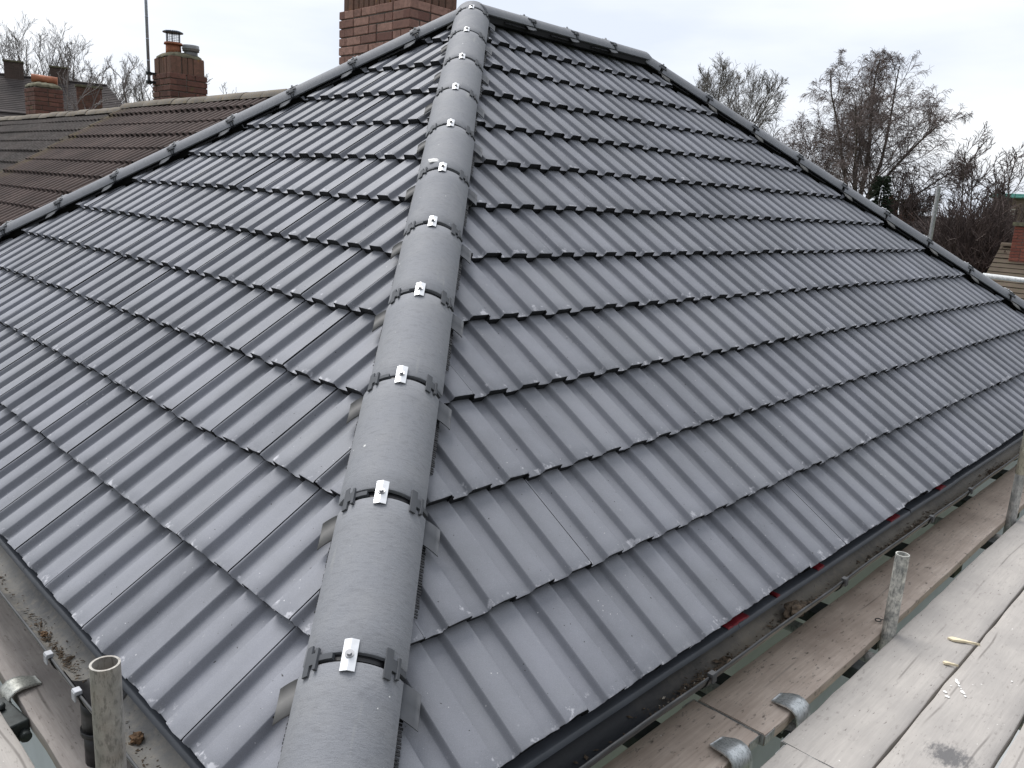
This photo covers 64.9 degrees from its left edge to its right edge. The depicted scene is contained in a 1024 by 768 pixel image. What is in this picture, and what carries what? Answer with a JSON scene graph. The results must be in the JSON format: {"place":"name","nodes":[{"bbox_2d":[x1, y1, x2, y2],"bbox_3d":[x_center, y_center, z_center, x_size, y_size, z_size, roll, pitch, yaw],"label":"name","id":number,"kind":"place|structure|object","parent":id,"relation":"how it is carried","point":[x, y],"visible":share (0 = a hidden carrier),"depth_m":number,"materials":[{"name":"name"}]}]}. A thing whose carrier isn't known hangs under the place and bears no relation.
{"place":"outdoors","nodes":[
{"label":"outdoors","id":0,"kind":"place"},
{"bbox_2d":[0,712,34,767],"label":"scaffold board","id":1,"kind":"object","parent":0,"point":[13,753],"visible":1,"depth_m":2.12,"materials":[{"name":"beige wood"}]},
{"bbox_2d":[0,697,31,742],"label":"coupler","id":2,"kind":"object","parent":1,"relation":"attached to","point":[17,720],"visible":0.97,"depth_m":2.25,"materials":[{"name":"metal"}]},
{"bbox_2d":[0,74,119,172],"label":"terraced house","id":3,"kind":"structure","parent":0,"point":[45,122],"depth_m":12.55,"materials":[{"name":"brown tile"}]},
{"bbox_2d":[0,0,1023,218],"label":"sky","id":4,"kind":"structure","parent":0,"point":[974,49],"materials":[{"name":"white"}]},
{"bbox_2d":[983,273,1023,282],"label":"ledger tube","id":5,"kind":"object","parent":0,"point":[1006,278],"visible":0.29,"depth_m":8.44,"materials":[{"name":"paint"}]},
{"bbox_2d":[987,222,1023,299],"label":"brick house","id":6,"kind":"structure","parent":0,"point":[1013,255],"depth_m":19.80,"materials":[{"name":"tile"}]},
{"bbox_2d":[995,730,1019,767],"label":"path","id":7,"kind":"structure","parent":0,"point":[1002,757],"depth_m":10.33,"materials":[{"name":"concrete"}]},
{"bbox_2d":[89,655,126,767],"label":"scaffold post","id":8,"kind":"object","parent":7,"relation":"on","point":[106,689],"visible":1,"depth_m":1.36,"materials":[{"name":"grey metal"}]},
{"bbox_2d":[0,0,1023,767],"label":"house","id":9,"kind":"structure","parent":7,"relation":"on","point":[568,398],"depth_m":2.99,"materials":[{"name":"grey tile"}]},
{"bbox_2d":[0,595,132,767],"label":"scaffold board","id":10,"kind":"object","parent":9,"relation":"attached to","point":[49,708],"visible":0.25,"depth_m":2.35,"materials":[{"name":"wood"}]},
{"bbox_2d":[0,676,41,702],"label":"board clip","id":11,"kind":"object","parent":10,"relation":"attached to","point":[10,688],"visible":0.58,"depth_m":2.37,"materials":[{"name":"metal"}]},
{"bbox_2d":[0,565,160,767],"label":"gutter debris","id":12,"kind":"object","parent":9,"relation":"on","point":[61,654],"visible":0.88,"depth_m":2.24,"materials":[{"name":"brown plant"}]},
{"bbox_2d":[40,631,48,636],"bbox_3d":[-1.335,0.714,2.300,0.020,0.019,0.021,1,13,-10],"label":"moss clump","id":13,"kind":"object","parent":12,"relation":"on","point":[44,633],"visible":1,"depth_m":2.30,"materials":[{"name":"brown plant"}]},
{"bbox_2d":[129,731,143,744],"bbox_3d":[-0.886,0.839,1.905,0.030,0.028,0.035,16,18,42],"label":"moss clump","id":14,"kind":"object","parent":9,"relation":"on","point":[137,738],"visible":1,"depth_m":1.90,"materials":[{"name":"brown plant"}]},
{"bbox_2d":[428,158,438,161],"bbox_3d":[-0.318,-0.937,3.384,0.072,0.010,0.035,3,41,-1],"label":"bird dropping","id":15,"kind":"object","parent":9,"relation":"on","point":[433,160],"visible":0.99,"depth_m":3.38,"materials":[{"name":"white"}]},
{"bbox_2d":[622,720,660,747],"bbox_3d":[0.447,1.082,2.413,0.435,0.050,0.120,16,18,42],"label":"scaffold bearer","id":16,"kind":"object","parent":9,"relation":"attached to","point":[640,734],"depth_m":2.43,"materials":[{"name":"metal"}]},
{"bbox_2d":[602,699,759,767],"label":"scaffold board","id":17,"kind":"object","parent":16,"relation":"on","point":[687,734],"visible":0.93,"depth_m":2.33,"materials":[{"name":"wood"}]},
{"bbox_2d":[709,736,752,767],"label":"board clip","id":18,"kind":"object","parent":17,"relation":"attached to","point":[737,753],"visible":1,"depth_m":2.27,"materials":[{"name":"metal"}]},
{"bbox_2d":[761,745,830,767],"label":"scaffold board","id":19,"kind":"object","parent":16,"relation":"on","point":[786,756],"visible":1,"depth_m":2.26,"materials":[{"name":"beige wood"}]},
{"bbox_2d":[695,672,795,738],"bbox_3d":[0.726,1.034,2.695,0.435,0.050,0.120,16,18,42],"label":"scaffold bearer","id":20,"kind":"object","parent":9,"relation":"attached to","point":[723,677],"visible":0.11,"depth_m":2.71,"materials":[{"name":"metal"}]},
{"bbox_2d":[700,683,795,733],"bbox_3d":[1.078,1.135,2.306,1.490,0.048,0.048,16,18,42],"label":"transom tube","id":21,"kind":"object","parent":9,"relation":"attached to","point":[790,726],"depth_m":2.67,"materials":[{"name":"grey metal"}]},
{"bbox_2d":[573,446,1019,763],"bbox_3d":[1.762,0.598,3.520,0.099,0.069,4.981,16,18,42],"label":"gutter debris","id":22,"kind":"object","parent":9,"relation":"on","point":[726,657],"visible":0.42,"depth_m":2.46,"materials":[{"name":"brown plant"}]},
{"bbox_2d":[783,600,807,617],"bbox_3d":[0.949,0.754,2.695,0.079,0.052,0.127,8,14,20],"label":"leaf heap","id":23,"kind":"object","parent":22,"relation":"on","point":[792,608],"visible":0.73,"depth_m":2.67,"materials":[{"name":"brown plant"}]},
{"bbox_2d":[798,602,879,649],"bbox_3d":[1.272,0.939,3.244,0.435,0.050,0.120,16,18,42],"label":"scaffold bearer","id":24,"kind":"object","parent":9,"relation":"attached to","point":[812,611],"visible":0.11,"depth_m":3.25,"materials":[{"name":"metal"}]},
{"bbox_2d":[783,620,1023,729],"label":"transom tube","id":25,"kind":"object","parent":9,"relation":"attached to","point":[867,656],"depth_m":3.10,"materials":[{"name":"grey metal"}]},
{"bbox_2d":[876,590,1023,767],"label":"scaffold board","id":26,"kind":"object","parent":25,"relation":"on","point":[978,725],"visible":0.99,"depth_m":2.54,"materials":[{"name":"beige wood"}]},
{"bbox_2d":[943,679,1012,697],"bbox_3d":[1.534,1.000,2.687,0.306,0.001,0.086,-3,15,-26],"label":"paint splash","id":27,"kind":"object","parent":26,"relation":"on","point":[957,682],"visible":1,"depth_m":2.64,"materials":[{"name":"white paint"}]},
{"bbox_2d":[998,724,1023,767],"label":"scaffold board","id":28,"kind":"object","parent":25,"relation":"on","point":[1013,757],"visible":1,"depth_m":2.35,"materials":[{"name":"beige wood"}]},
{"bbox_2d":[884,542,961,577],"bbox_3d":[1.929,0.824,3.907,0.435,0.050,0.120,16,18,42],"label":"scaffold bearer","id":29,"kind":"object","parent":9,"relation":"attached to","point":[898,547],"visible":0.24,"depth_m":3.90,"materials":[{"name":"metal"}]},
{"bbox_2d":[698,464,1023,745],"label":"scaffold board","id":30,"kind":"object","parent":29,"relation":"on","point":[812,658],"visible":0.88,"depth_m":3.02,"materials":[{"name":"wood"}]},
{"bbox_2d":[771,693,810,737],"bbox_3d":[0.866,1.038,2.523,0.099,0.107,0.120,16,18,42],"label":"board clip","id":31,"kind":"object","parent":30,"relation":"attached to","point":[797,706],"visible":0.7,"depth_m":2.50,"materials":[{"name":"metal"}]},
{"bbox_2d":[842,660,865,678],"bbox_3d":[1.218,1.012,2.856,0.220,0.050,0.070,16,18,42],"label":"scaffold bearer","id":32,"kind":"object","parent":30,"relation":"attached to","point":[853,669],"visible":0.06,"depth_m":2.84,"materials":[{"name":"metal"}]},
{"bbox_2d":[780,515,1023,767],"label":"scaffold board","id":33,"kind":"object","parent":32,"relation":"on","point":[868,713],"visible":0.94,"depth_m":2.77,"materials":[{"name":"grey wood"}]},
{"bbox_2d":[943,661,957,666],"bbox_3d":[1.525,0.973,2.804,0.048,0.009,0.013,8,14,17],"label":"wood splinter","id":34,"kind":"object","parent":33,"relation":"on","point":[949,663],"visible":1,"depth_m":2.80,"materials":[{"name":"beige wood"}]},
{"bbox_2d":[947,637,979,645],"bbox_3d":[1.660,0.944,2.962,0.107,0.009,0.020,7,14,15],"label":"wood splinter","id":35,"kind":"object","parent":33,"relation":"on","point":[954,639],"visible":1,"depth_m":2.96,"materials":[{"name":"beige wood"}]},
{"bbox_2d":[980,537,996,549],"bbox_3d":[2.406,0.805,4.054,0.220,0.050,0.070,16,18,42],"label":"scaffold bearer","id":36,"kind":"object","parent":30,"relation":"attached to","point":[989,543],"visible":0.06,"depth_m":4.04,"materials":[{"name":"metal"}]},
{"bbox_2d":[930,516,1001,538],"bbox_3d":[2.700,0.852,3.941,1.490,0.048,0.048,16,18,42],"label":"transom tube","id":37,"kind":"object","parent":9,"relation":"attached to","point":[938,519],"depth_m":4.31,"materials":[{"name":"grey metal"}]},
{"bbox_2d":[953,496,1019,517],"bbox_3d":[2.670,0.695,4.654,0.435,0.050,0.120,16,18,42],"label":"scaffold bearer","id":38,"kind":"object","parent":9,"relation":"attached to","point":[961,502],"visible":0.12,"depth_m":4.65,"materials":[{"name":"metal"}]},
{"bbox_2d":[991,469,1008,479],"bbox_3d":[3.215,0.600,5.203,0.435,0.050,0.120,16,18,42],"label":"scaffold bearer","id":39,"kind":"object","parent":9,"relation":"attached to","point":[999,474],"depth_m":5.21,"materials":[{"name":"metal"}]},
{"bbox_2d":[878,551,909,651],"bbox_3d":[1.265,3.247,3.543,0.048,5.405,0.048,16,18,42],"label":"scaffold post","id":40,"kind":"object","parent":7,"relation":"on","point":[895,594],"visible":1,"depth_m":2.96,"materials":[{"name":"metal"}]},
{"bbox_2d":[928,186,940,239],"bbox_3d":[5.058,0.977,10.720,0.048,7.020,0.048,16,18,42],"label":"scaffold post","id":41,"kind":"object","parent":7,"relation":"on","point":[934,212],"visible":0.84,"depth_m":9.98,"materials":[{"name":"grey metal"}]},
{"bbox_2d":[1002,433,1023,534],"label":"scaffold post","id":42,"kind":"object","parent":7,"relation":"on","point":[1015,500],"visible":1,"depth_m":4.19,"materials":[{"name":"grey metal"}]},
{"bbox_3d":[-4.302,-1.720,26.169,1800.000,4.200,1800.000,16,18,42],"label":"ground","id":43,"kind":"structure","parent":0,"visible":0},
{"bbox_2d":[0,25,18,72],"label":"bare tree","id":44,"kind":"object","parent":43,"relation":"on","point":[5,51],"visible":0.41,"depth_m":60.63,"materials":[{"name":"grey plant"}]},
{"bbox_2d":[0,10,86,80],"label":"bare tree","id":45,"kind":"object","parent":43,"relation":"on","point":[17,48],"visible":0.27,"depth_m":60.54,"materials":[{"name":"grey plant"}]},
{"bbox_2d":[0,84,102,116],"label":"distant house","id":46,"kind":"structure","parent":43,"relation":"on","point":[87,99],"depth_m":37.77,"materials":[{"name":"brick"}]},
{"bbox_2d":[1,26,118,93],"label":"bare tree","id":47,"kind":"object","parent":43,"relation":"on","point":[59,50],"visible":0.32,"depth_m":60.18,"materials":[{"name":"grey plant"}]},
{"bbox_2d":[0,59,121,111],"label":"distant house","id":48,"kind":"structure","parent":43,"relation":"on","point":[14,80],"depth_m":48.29,"materials":[{"name":"stone"}]},
{"bbox_2d":[63,52,143,102],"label":"bare tree","id":49,"kind":"object","parent":43,"relation":"on","point":[104,79],"visible":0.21,"depth_m":62.52,"materials":[{"name":"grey plant"}]},
{"bbox_2d":[57,44,152,110],"bbox_3d":[-9.919,-3.869,21.746,5.055,9.748,3.605,-4,15,-29],"label":"sapling","id":50,"kind":"object","parent":43,"relation":"on","point":[90,85],"visible":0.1,"depth_m":20.33,"materials":[{"name":"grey plant"}]},
{"bbox_2d":[86,54,152,103],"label":"bare tree","id":51,"kind":"object","parent":43,"relation":"on","point":[139,81],"visible":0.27,"depth_m":62.42,"materials":[{"name":"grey plant"}]},
{"bbox_2d":[0,29,287,225],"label":"terraced house","id":52,"kind":"structure","parent":43,"relation":"on","point":[181,105],"depth_m":9.26,"materials":[{"name":"brown tile"}]},
{"bbox_2d":[144,0,156,84],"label":"aerial mast","id":53,"kind":"object","parent":52,"relation":"attached to","point":[148,73],"visible":1,"depth_m":10.61,"materials":[{"name":"metal"}]},
{"bbox_2d":[204,74,235,93],"bbox_3d":[-13.239,-8.805,36.802,4.338,9.762,4.631,5,13,7],"label":"bare tree","id":54,"kind":"object","parent":43,"relation":"on","point":[219,87],"visible":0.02,"depth_m":36.58,"materials":[{"name":"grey plant"}]},
{"bbox_2d":[693,53,788,138],"bbox_3d":[9.464,-9.140,39.902,8.198,14.044,6.234,16,18,42],"label":"round tree","id":55,"kind":"object","parent":43,"relation":"on","point":[708,84],"visible":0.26,"depth_m":36.84,"materials":[{"name":"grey plant"}]},
{"bbox_2d":[776,45,977,230],"bbox_3d":[11.397,-4.820,27.107,6.521,12.350,4.941,36,34,66],"label":"birch tree","id":56,"kind":"object","parent":43,"relation":"on","point":[859,127],"visible":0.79,"depth_m":25.65,"materials":[{"name":"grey plant"}]},
{"bbox_2d":[867,175,896,213],"bbox_3d":[11.151,-2.506,25.548,2.428,8.007,2.526,-1,14,-17],"label":"conifer tree","id":57,"kind":"object","parent":43,"relation":"on","point":[887,190],"visible":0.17,"depth_m":24.70,"materials":[{"name":"green plant"}]},
{"bbox_2d":[880,121,1023,242],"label":"bare tree","id":58,"kind":"object","parent":43,"relation":"on","point":[1000,189],"visible":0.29,"depth_m":23.64,"materials":[{"name":"brown plant"}]},
{"bbox_2d":[892,199,1017,230],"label":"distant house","id":59,"kind":"structure","parent":43,"relation":"on","point":[916,217],"depth_m":48.66,"materials":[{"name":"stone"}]},
{"bbox_2d":[906,188,1023,273],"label":"bare bush","id":60,"kind":"object","parent":43,"relation":"on","point":[968,241],"visible":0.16,"depth_m":21.40,"materials":[{"name":"brown plant"}]},
{"bbox_2d":[997,193,1023,220],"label":"building","id":61,"kind":"structure","parent":43,"relation":"on","point":[1018,199],"depth_m":57.73,"materials":[{"name":"stone"}]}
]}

